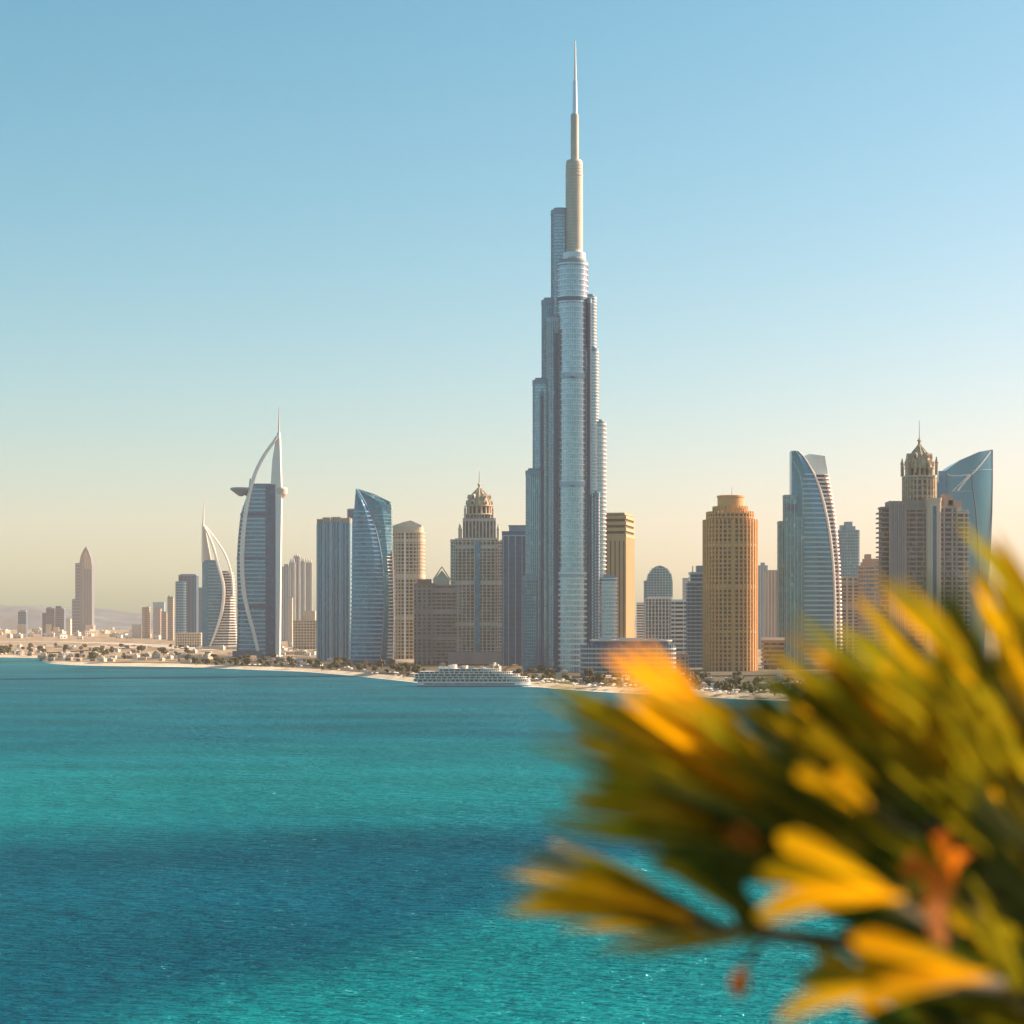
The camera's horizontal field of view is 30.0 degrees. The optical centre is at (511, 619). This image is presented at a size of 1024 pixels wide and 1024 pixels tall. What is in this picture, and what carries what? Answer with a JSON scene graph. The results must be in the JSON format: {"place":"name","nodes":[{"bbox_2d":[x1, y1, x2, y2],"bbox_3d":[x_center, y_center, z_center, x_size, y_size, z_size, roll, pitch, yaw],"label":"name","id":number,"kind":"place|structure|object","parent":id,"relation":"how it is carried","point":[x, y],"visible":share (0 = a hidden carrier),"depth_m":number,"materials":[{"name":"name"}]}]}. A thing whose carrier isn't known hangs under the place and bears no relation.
{"place":"outdoors","nodes":[
{"label":"outdoors","id":0,"kind":"place"},
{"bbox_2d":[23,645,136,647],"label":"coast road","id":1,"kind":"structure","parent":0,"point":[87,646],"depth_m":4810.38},
{"bbox_2d":[0,641,215,649],"bbox_3d":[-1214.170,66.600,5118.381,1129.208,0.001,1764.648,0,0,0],"label":"coast road","id":2,"kind":"structure","parent":0,"point":[165,646],"depth_m":5203.08,"materials":[{"name":"asphalt"}]},
{"bbox_2d":[0,655,780,699],"bbox_3d":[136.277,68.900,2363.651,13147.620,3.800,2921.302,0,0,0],"label":"beach","id":3,"kind":"structure","parent":0,"point":[616,689],"depth_m":2539.91,"materials":[{"name":"sand"}]},
{"bbox_2d":[0,657,919,1023],"bbox_3d":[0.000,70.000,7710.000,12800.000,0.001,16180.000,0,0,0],"label":"sea","id":4,"kind":"structure","parent":0,"point":[186,845],"depth_m":545.75,"materials":[{"name":"liquid"}]},
{"bbox_2d":[17,657,781,700],"bbox_3d":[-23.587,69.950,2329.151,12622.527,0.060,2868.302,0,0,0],"label":"surf line","id":5,"kind":"object","parent":4,"relation":"on","point":[372,677],"visible":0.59,"depth_m":2412.07,"materials":[{"name":"liquid"}]},
{"bbox_2d":[413,664,530,686],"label":"cruise ship","id":6,"kind":"object","parent":4,"relation":"on","point":[455,676],"visible":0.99,"depth_m":2011.62,"materials":[{"name":"white paint"}]},
{"bbox_2d":[0,605,985,629],"bbox_3d":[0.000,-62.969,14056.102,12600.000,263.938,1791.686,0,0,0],"label":"hills","id":7,"kind":"structure","parent":0,"point":[106,619],"depth_m":13651.88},
{"bbox_2d":[0,630,992,670],"bbox_3d":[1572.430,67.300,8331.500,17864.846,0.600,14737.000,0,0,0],"label":"coastal plain","id":8,"kind":"structure","parent":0,"point":[100,637],"depth_m":4663.30,"materials":[{"name":"sand"}]},
{"bbox_2d":[5,646,11,653],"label":"tree","id":9,"kind":"object","parent":8,"relation":"on","point":[8,649],"visible":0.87,"depth_m":3727.59,"materials":[{"name":"green plant"}]},
{"bbox_2d":[13,633,22,637],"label":"house","id":10,"kind":"structure","parent":8,"relation":"on","point":[18,635],"depth_m":7037.99,"materials":[{"name":"concrete"}]},
{"bbox_2d":[17,610,27,635],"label":"tower block","id":11,"kind":"structure","parent":8,"relation":"on","point":[22,626],"depth_m":7800.00,"materials":[{"name":"concrete"}]},
{"bbox_2d":[42,607,54,635],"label":"tower block","id":12,"kind":"structure","parent":8,"relation":"on","point":[48,620],"depth_m":7800.00,"materials":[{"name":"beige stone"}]},
{"bbox_2d":[47,632,54,636],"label":"house","id":13,"kind":"structure","parent":8,"relation":"on","point":[51,634],"depth_m":7670.16,"materials":[{"name":"concrete"}]},
{"bbox_2d":[53,606,65,635],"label":"tower block","id":14,"kind":"structure","parent":8,"relation":"on","point":[60,617],"depth_m":7800.00,"materials":[{"name":"concrete"}]},
{"bbox_2d":[57,630,65,636],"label":"house","id":15,"kind":"structure","parent":8,"relation":"on","point":[61,632],"depth_m":7637.25,"materials":[{"name":"concrete"}]},
{"bbox_2d":[58,634,65,638],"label":"house","id":16,"kind":"structure","parent":8,"relation":"on","point":[61,636],"depth_m":6840.23,"materials":[{"name":"white paint"}]},
{"bbox_2d":[62,644,69,649],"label":"tree","id":17,"kind":"object","parent":8,"relation":"on","point":[65,647],"visible":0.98,"depth_m":4036.07,"materials":[{"name":"green plant"}]},
{"bbox_2d":[59,651,73,656],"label":"house","id":18,"kind":"structure","parent":8,"relation":"on","point":[66,652],"depth_m":3482.57,"materials":[{"name":"concrete"}]},
{"bbox_2d":[66,619,71,634],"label":"tower block","id":19,"kind":"structure","parent":8,"relation":"on","point":[68,626],"depth_m":8400.00,"materials":[{"name":"concrete"}]},
{"bbox_2d":[65,657,73,660],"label":"house","id":20,"kind":"structure","parent":8,"relation":"on","point":[68,658],"depth_m":3143.16,"materials":[{"name":"concrete"}]},
{"bbox_2d":[73,631,80,635],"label":"house","id":21,"kind":"structure","parent":8,"relation":"on","point":[77,633],"depth_m":7897.23,"materials":[{"name":"concrete"}]},
{"bbox_2d":[72,546,94,633],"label":"skyscraper","id":22,"kind":"structure","parent":8,"relation":"on","point":[83,610],"depth_m":9300.00,"materials":[{"name":"grey concrete"}]},
{"bbox_2d":[82,629,97,635],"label":"house","id":23,"kind":"structure","parent":8,"relation":"on","point":[89,631],"depth_m":8182.97,"materials":[{"name":"concrete"}]},
{"bbox_2d":[88,651,96,658],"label":"house","id":24,"kind":"structure","parent":8,"relation":"on","point":[92,655],"depth_m":3125.28,"materials":[{"name":"beige"}]},
{"bbox_2d":[99,657,106,661],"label":"house","id":25,"kind":"structure","parent":8,"relation":"on","point":[103,659],"depth_m":3079.13,"materials":[{"name":"concrete"}]},
{"bbox_2d":[132,653,139,658],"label":"house","id":26,"kind":"structure","parent":8,"relation":"on","point":[136,655],"depth_m":3252.32,"materials":[{"name":"concrete"}]},
{"bbox_2d":[132,625,141,637],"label":"tower block","id":27,"kind":"structure","parent":8,"relation":"on","point":[136,631],"depth_m":7000.00,"materials":[{"name":"concrete"}]},
{"bbox_2d":[142,607,145,637],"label":"tower block","id":28,"kind":"structure","parent":8,"relation":"on","point":[143,622],"depth_m":7000.00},
{"bbox_2d":[146,607,150,637],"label":"tower block","id":29,"kind":"structure","parent":8,"relation":"on","point":[148,620],"depth_m":7000.00,"materials":[{"name":"concrete"}]},
{"bbox_2d":[152,652,159,657],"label":"house","id":30,"kind":"structure","parent":8,"relation":"on","point":[156,655],"depth_m":3346.51,"materials":[{"name":"concrete"}]},
{"bbox_2d":[153,635,160,638],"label":"house","id":31,"kind":"structure","parent":8,"relation":"on","point":[156,636],"depth_m":6651.26,"materials":[{"name":"white paint"}]},
{"bbox_2d":[155,609,161,634],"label":"tower block","id":32,"kind":"structure","parent":8,"relation":"on","point":[158,621],"depth_m":7000.00,"materials":[{"name":"concrete"}]},
{"bbox_2d":[153,602,165,634],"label":"tower block","id":33,"kind":"structure","parent":8,"relation":"on","point":[159,605],"depth_m":8800.00,"materials":[{"name":"concrete"}]},
{"bbox_2d":[161,612,166,638],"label":"tower block","id":34,"kind":"structure","parent":8,"relation":"on","point":[163,625],"depth_m":6600.00,"materials":[{"name":"concrete"}]},
{"bbox_2d":[160,647,167,655],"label":"tree","id":35,"kind":"object","parent":8,"relation":"on","point":[164,650],"visible":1,"depth_m":3593.93,"materials":[{"name":"green plant"}]},
{"bbox_2d":[167,595,173,640],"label":"tower block","id":36,"kind":"structure","parent":8,"relation":"on","point":[170,617],"depth_m":6200.00,"materials":[{"name":"concrete"}]},
{"bbox_2d":[175,574,198,645],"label":"tower block","id":37,"kind":"structure","parent":8,"relation":"on","point":[186,603],"depth_m":4999.20,"materials":[{"name":"blue glass"}]},
{"bbox_2d":[176,633,201,646],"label":"building","id":38,"kind":"structure","parent":8,"relation":"on","point":[190,639],"depth_m":4699.00,"materials":[{"name":"beige concrete"}]},
{"bbox_2d":[191,657,198,662],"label":"tree","id":39,"kind":"object","parent":8,"relation":"on","point":[195,660],"visible":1,"depth_m":2835.34,"materials":[{"name":"green plant"}]},
{"bbox_2d":[199,587,201,632],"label":"tower block","id":40,"kind":"structure","parent":8,"relation":"on","point":[200,609],"depth_m":5600.00,"materials":[{"name":"grey stone"}]},
{"bbox_2d":[203,653,212,658],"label":"house","id":41,"kind":"structure","parent":8,"relation":"on","point":[207,656],"depth_m":3254.98,"materials":[{"name":"concrete"}]},
{"bbox_2d":[196,502,236,648],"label":"sail tower","id":42,"kind":"structure","parent":8,"relation":"on","point":[219,626],"depth_m":4401.95,"materials":[{"name":"white glass"}]},
{"bbox_2d":[230,414,287,657],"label":"sail tower","id":43,"kind":"structure","parent":8,"relation":"on","point":[259,562],"depth_m":3372.97,"materials":[{"name":"blue glass"}]},
{"bbox_2d":[275,657,284,661],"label":"house","id":44,"kind":"structure","parent":8,"relation":"on","point":[282,659],"depth_m":3081.23,"materials":[{"name":"concrete"}]},
{"bbox_2d":[282,564,290,640],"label":"tower block","id":45,"kind":"structure","parent":8,"relation":"on","point":[286,581],"depth_m":6000.00,"materials":[{"name":"concrete"}]},
{"bbox_2d":[287,597,292,643],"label":"tower block","id":46,"kind":"structure","parent":8,"relation":"on","point":[290,619],"depth_m":5200.00,"materials":[{"name":"concrete"}]},
{"bbox_2d":[289,556,295,619],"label":"tower block","id":47,"kind":"structure","parent":8,"relation":"on","point":[292,564],"depth_m":6008.00,"materials":[{"name":"concrete"}]},
{"bbox_2d":[293,553,299,619],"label":"tower block","id":48,"kind":"structure","parent":8,"relation":"on","point":[296,558],"depth_m":6092.00,"materials":[{"name":"concrete"}]},
{"bbox_2d":[296,659,302,664],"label":"house","id":49,"kind":"structure","parent":8,"relation":"on","point":[300,661],"depth_m":2858.30,"materials":[{"name":"white paint"}]},
{"bbox_2d":[295,650,306,654],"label":"house","id":50,"kind":"structure","parent":8,"relation":"on","point":[301,652],"depth_m":3676.34,"materials":[{"name":"concrete"}]},
{"bbox_2d":[300,557,305,615],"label":"tower block","id":51,"kind":"structure","parent":8,"relation":"on","point":[302,585],"depth_m":6204.00,"materials":[{"name":"concrete"}]},
{"bbox_2d":[293,611,315,648],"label":"tower block","id":52,"kind":"structure","parent":8,"relation":"on","point":[304,631],"depth_m":4399.00,"materials":[{"name":"beige concrete"}]},
{"bbox_2d":[305,556,312,610],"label":"tower block","id":53,"kind":"structure","parent":8,"relation":"on","point":[309,586],"depth_m":6308.00,"materials":[{"name":"concrete"}]},
{"bbox_2d":[314,659,322,665],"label":"tree","id":54,"kind":"object","parent":8,"relation":"on","point":[318,661],"visible":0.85,"depth_m":2655.44,"materials":[{"name":"green plant"}]},
{"bbox_2d":[316,516,352,660],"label":"tower block","id":55,"kind":"structure","parent":8,"relation":"on","point":[334,539],"depth_m":3103.28,"materials":[{"name":"blue glass"}]},
{"bbox_2d":[333,662,339,668],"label":"tree","id":56,"kind":"object","parent":8,"relation":"on","point":[337,665],"visible":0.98,"depth_m":2568.32,"materials":[{"name":"green plant"}]},
{"bbox_2d":[347,509,353,523],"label":"tower block","id":57,"kind":"structure","parent":8,"relation":"on","point":[350,513],"depth_m":3600.00,"materials":[{"name":"grey stone"}]},
{"bbox_2d":[346,489,395,664],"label":"curved tower","id":58,"kind":"structure","parent":8,"relation":"on","point":[372,620],"depth_m":2853.41,"materials":[{"name":"blue glass"}]},
{"bbox_2d":[376,659,385,668],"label":"tree","id":59,"kind":"object","parent":8,"relation":"on","point":[380,662],"visible":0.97,"depth_m":2616.91,"materials":[{"name":"green plant"}]},
{"bbox_2d":[393,520,424,658],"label":"apartment tower","id":60,"kind":"structure","parent":8,"relation":"on","point":[409,550],"depth_m":3300.05,"materials":[{"name":"beige concrete"}]},
{"bbox_2d":[414,567,460,663],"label":"apartment block","id":61,"kind":"structure","parent":8,"relation":"on","point":[435,620],"depth_m":2900.00,"materials":[{"name":"beige concrete"}]},
{"bbox_2d":[180,654,831,693],"bbox_3d":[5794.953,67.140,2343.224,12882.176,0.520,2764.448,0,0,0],"label":"parkland","id":62,"kind":"structure","parent":8,"relation":"on","point":[750,676],"depth_m":2534.85,"materials":[{"name":"plant"}]},
{"bbox_2d":[356,663,363,671],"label":"tree","id":63,"kind":"object","parent":62,"relation":"on","point":[359,666],"visible":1,"depth_m":2478.98,"materials":[{"name":"green plant"}]},
{"bbox_2d":[390,663,396,668],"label":"tree","id":64,"kind":"object","parent":62,"relation":"on","point":[393,666],"visible":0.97,"depth_m":2509.24,"materials":[{"name":"green plant"}]},
{"bbox_2d":[411,664,420,671],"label":"tree","id":65,"kind":"object","parent":62,"relation":"on","point":[415,668],"visible":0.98,"depth_m":2351.71,"materials":[{"name":"green plant"}]},
{"bbox_2d":[448,474,501,663],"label":"domed tower","id":66,"kind":"structure","parent":62,"relation":"on","point":[476,562],"depth_m":2900.00,"materials":[{"name":"beige stone"}]},
{"bbox_2d":[514,668,525,675],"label":"tree","id":67,"kind":"object","parent":62,"relation":"on","point":[519,671],"visible":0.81,"depth_m":2135.38,"materials":[{"name":"green plant"}]},
{"bbox_2d":[562,675,570,681],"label":"tree","id":68,"kind":"object","parent":62,"relation":"on","point":[566,677],"visible":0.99,"depth_m":2054.18,"materials":[{"name":"green plant"}]},
{"bbox_2d":[594,673,605,682],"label":"tree","id":69,"kind":"object","parent":62,"relation":"on","point":[600,677],"visible":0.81,"depth_m":1933.48,"materials":[{"name":"green plant"}]},
{"bbox_2d":[580,638,675,676],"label":"podium building","id":70,"kind":"structure","parent":62,"relation":"on","point":[594,658],"depth_m":2230.97,"materials":[{"name":"beige glass"}]},
{"bbox_2d":[728,678,737,686],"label":"tree","id":71,"kind":"object","parent":62,"relation":"on","point":[733,681],"visible":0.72,"depth_m":1835.35,"materials":[{"name":"green plant"}]},
{"bbox_2d":[732,675,742,684],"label":"tree","id":72,"kind":"object","parent":62,"relation":"on","point":[736,677],"visible":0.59,"depth_m":1875.57,"materials":[{"name":"green plant"}]},
{"bbox_2d":[876,421,969,658],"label":"domed tower","id":73,"kind":"structure","parent":62,"relation":"on","point":[921,527],"depth_m":2354.91,"materials":[{"name":"beige concrete"}]},
{"bbox_2d":[502,525,525,665],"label":"tower block","id":74,"kind":"structure","parent":8,"relation":"on","point":[513,554],"depth_m":2800.00,"materials":[{"name":"blue glass"}]},
{"bbox_2d":[538,664,545,669],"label":"tree","id":75,"kind":"object","parent":8,"relation":"on","point":[541,667],"visible":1,"depth_m":2456.86,"materials":[{"name":"green plant"}]},
{"bbox_2d":[545,668,555,675],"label":"tree","id":76,"kind":"object","parent":8,"relation":"on","point":[549,671],"visible":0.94,"depth_m":2133.80,"materials":[{"name":"green plant"}]},
{"bbox_2d":[556,672,562,677],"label":"house","id":77,"kind":"structure","parent":8,"relation":"on","point":[559,674],"depth_m":2223.76,"materials":[{"name":"concrete"}]},
{"bbox_2d":[522,41,617,671],"bbox_3d":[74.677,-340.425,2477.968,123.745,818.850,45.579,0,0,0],"label":"skyscraper","id":78,"kind":"structure","parent":8,"relation":"on","point":[569,596],"depth_m":2464.30,"materials":[{"name":"silver metal"}]},
{"bbox_2d":[584,667,593,675],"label":"tree","id":79,"kind":"object","parent":8,"relation":"on","point":[588,672],"visible":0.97,"depth_m":2189.70,"materials":[{"name":"green plant"}]},
{"bbox_2d":[588,676,594,683],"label":"tree","id":80,"kind":"object","parent":8,"relation":"on","point":[592,678],"visible":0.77,"depth_m":2002.41,"materials":[{"name":"green plant"}]},
{"bbox_2d":[606,513,634,639],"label":"tower block","id":81,"kind":"structure","parent":8,"relation":"on","point":[620,549],"depth_m":2904.66,"materials":[{"name":"beige stone"}]},
{"bbox_2d":[636,602,643,639],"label":"tower block","id":82,"kind":"structure","parent":8,"relation":"on","point":[640,620],"depth_m":4400.00,"materials":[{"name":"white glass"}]},
{"bbox_2d":[644,565,672,639],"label":"tower block","id":83,"kind":"structure","parent":8,"relation":"on","point":[658,582],"depth_m":3300.00,"materials":[{"name":"grey glass"}]},
{"bbox_2d":[645,597,685,654],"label":"apartment block","id":84,"kind":"structure","parent":8,"relation":"on","point":[665,618],"depth_m":2800.00,"materials":[{"name":"white concrete"}]},
{"bbox_2d":[675,654,688,671],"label":"waterfront block","id":85,"kind":"structure","parent":8,"relation":"on","point":[682,661],"depth_m":2419.00,"materials":[{"name":"beige concrete"}]},
{"bbox_2d":[682,578,688,598],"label":"tower block","id":86,"kind":"structure","parent":8,"relation":"on","point":[684,580],"depth_m":5200.00,"materials":[{"name":"concrete"}]},
{"bbox_2d":[685,670,693,677],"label":"tree","id":87,"kind":"object","parent":8,"relation":"on","point":[689,673],"visible":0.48,"depth_m":2053.66,"materials":[{"name":"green plant"}]},
{"bbox_2d":[685,566,701,667],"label":"tower block","id":88,"kind":"structure","parent":8,"relation":"on","point":[693,617],"depth_m":2700.00,"materials":[{"name":"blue glass"}]},
{"bbox_2d":[690,675,700,684],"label":"tree","id":89,"kind":"object","parent":8,"relation":"on","point":[696,679],"visible":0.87,"depth_m":1892.17,"materials":[{"name":"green plant"}]},
{"bbox_2d":[698,682,707,686],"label":"house","id":90,"kind":"structure","parent":8,"relation":"on","point":[702,684],"depth_m":1900.75,"materials":[{"name":"concrete"}]},
{"bbox_2d":[699,672,710,678],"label":"tree","id":91,"kind":"object","parent":8,"relation":"on","point":[703,675],"visible":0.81,"depth_m":1991.89,"materials":[{"name":"green plant"}]},
{"bbox_2d":[713,680,723,689],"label":"tree","id":92,"kind":"object","parent":8,"relation":"on","point":[719,684],"visible":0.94,"depth_m":1794.55,"materials":[{"name":"green plant"}]},
{"bbox_2d":[721,683,731,693],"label":"tree","id":93,"kind":"object","parent":8,"relation":"on","point":[726,687],"visible":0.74,"depth_m":1750.23,"materials":[{"name":"green plant"}]},
{"bbox_2d":[702,494,757,670],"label":"apartment tower","id":94,"kind":"structure","parent":8,"relation":"on","point":[729,582],"depth_m":2502.06,"materials":[{"name":"beige concrete"}]},
{"bbox_2d":[732,671,744,678],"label":"tree","id":95,"kind":"object","parent":8,"relation":"on","point":[738,673],"visible":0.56,"depth_m":2035.42,"materials":[{"name":"green plant"}]},
{"bbox_2d":[742,683,749,689],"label":"tree","id":96,"kind":"object","parent":8,"relation":"on","point":[745,686],"visible":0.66,"depth_m":1766.77,"materials":[{"name":"green plant"}]},
{"bbox_2d":[758,563,767,648],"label":"tower block","id":97,"kind":"structure","parent":8,"relation":"on","point":[762,568],"depth_m":4400.00,"materials":[{"name":"concrete"}]},
{"bbox_2d":[764,570,776,636],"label":"tower block","id":98,"kind":"structure","parent":8,"relation":"on","point":[770,603],"depth_m":3900.00,"materials":[{"name":"concrete"}]},
{"bbox_2d":[761,637,785,668],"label":"waterfront block","id":99,"kind":"structure","parent":8,"relation":"on","point":[775,644],"depth_m":2600.00,"materials":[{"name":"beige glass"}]},
{"bbox_2d":[777,451,842,668],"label":"curved tower","id":100,"kind":"structure","parent":8,"relation":"on","point":[808,579],"depth_m":2600.70,"materials":[{"name":"blue glass"}]},
{"bbox_2d":[838,522,859,576],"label":"tower block","id":101,"kind":"structure","parent":8,"relation":"on","point":[849,546],"depth_m":3700.05,"materials":[{"name":"teal glass"}]},
{"bbox_2d":[840,577,857,654],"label":"apartment block","id":102,"kind":"structure","parent":8,"relation":"on","point":[849,602],"depth_m":2999.00,"materials":[{"name":"beige glass"}]},
{"bbox_2d":[858,554,878,664],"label":"apartment block","id":103,"kind":"structure","parent":8,"relation":"on","point":[867,584],"depth_m":2700.13,"materials":[{"name":"beige concrete"}]},
{"bbox_2d":[937,449,992,633],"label":"curved tower","id":104,"kind":"structure","parent":8,"relation":"on","point":[968,481],"depth_m":2902.37,"materials":[{"name":"blue glass"}]},
{"bbox_2d":[0,0,1023,617],"label":"sky","id":105,"kind":"structure","parent":0,"point":[803,220],"materials":[{"name":"blue"}]},
{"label":"headland","id":106,"kind":"structure","parent":0,"visible":0},
{"bbox_2d":[496,521,1023,1023],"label":"shrub","id":107,"kind":"object","parent":106,"relation":"on","point":[844,785],"visible":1,"depth_m":1.22,"materials":[{"name":"yellow plant"}]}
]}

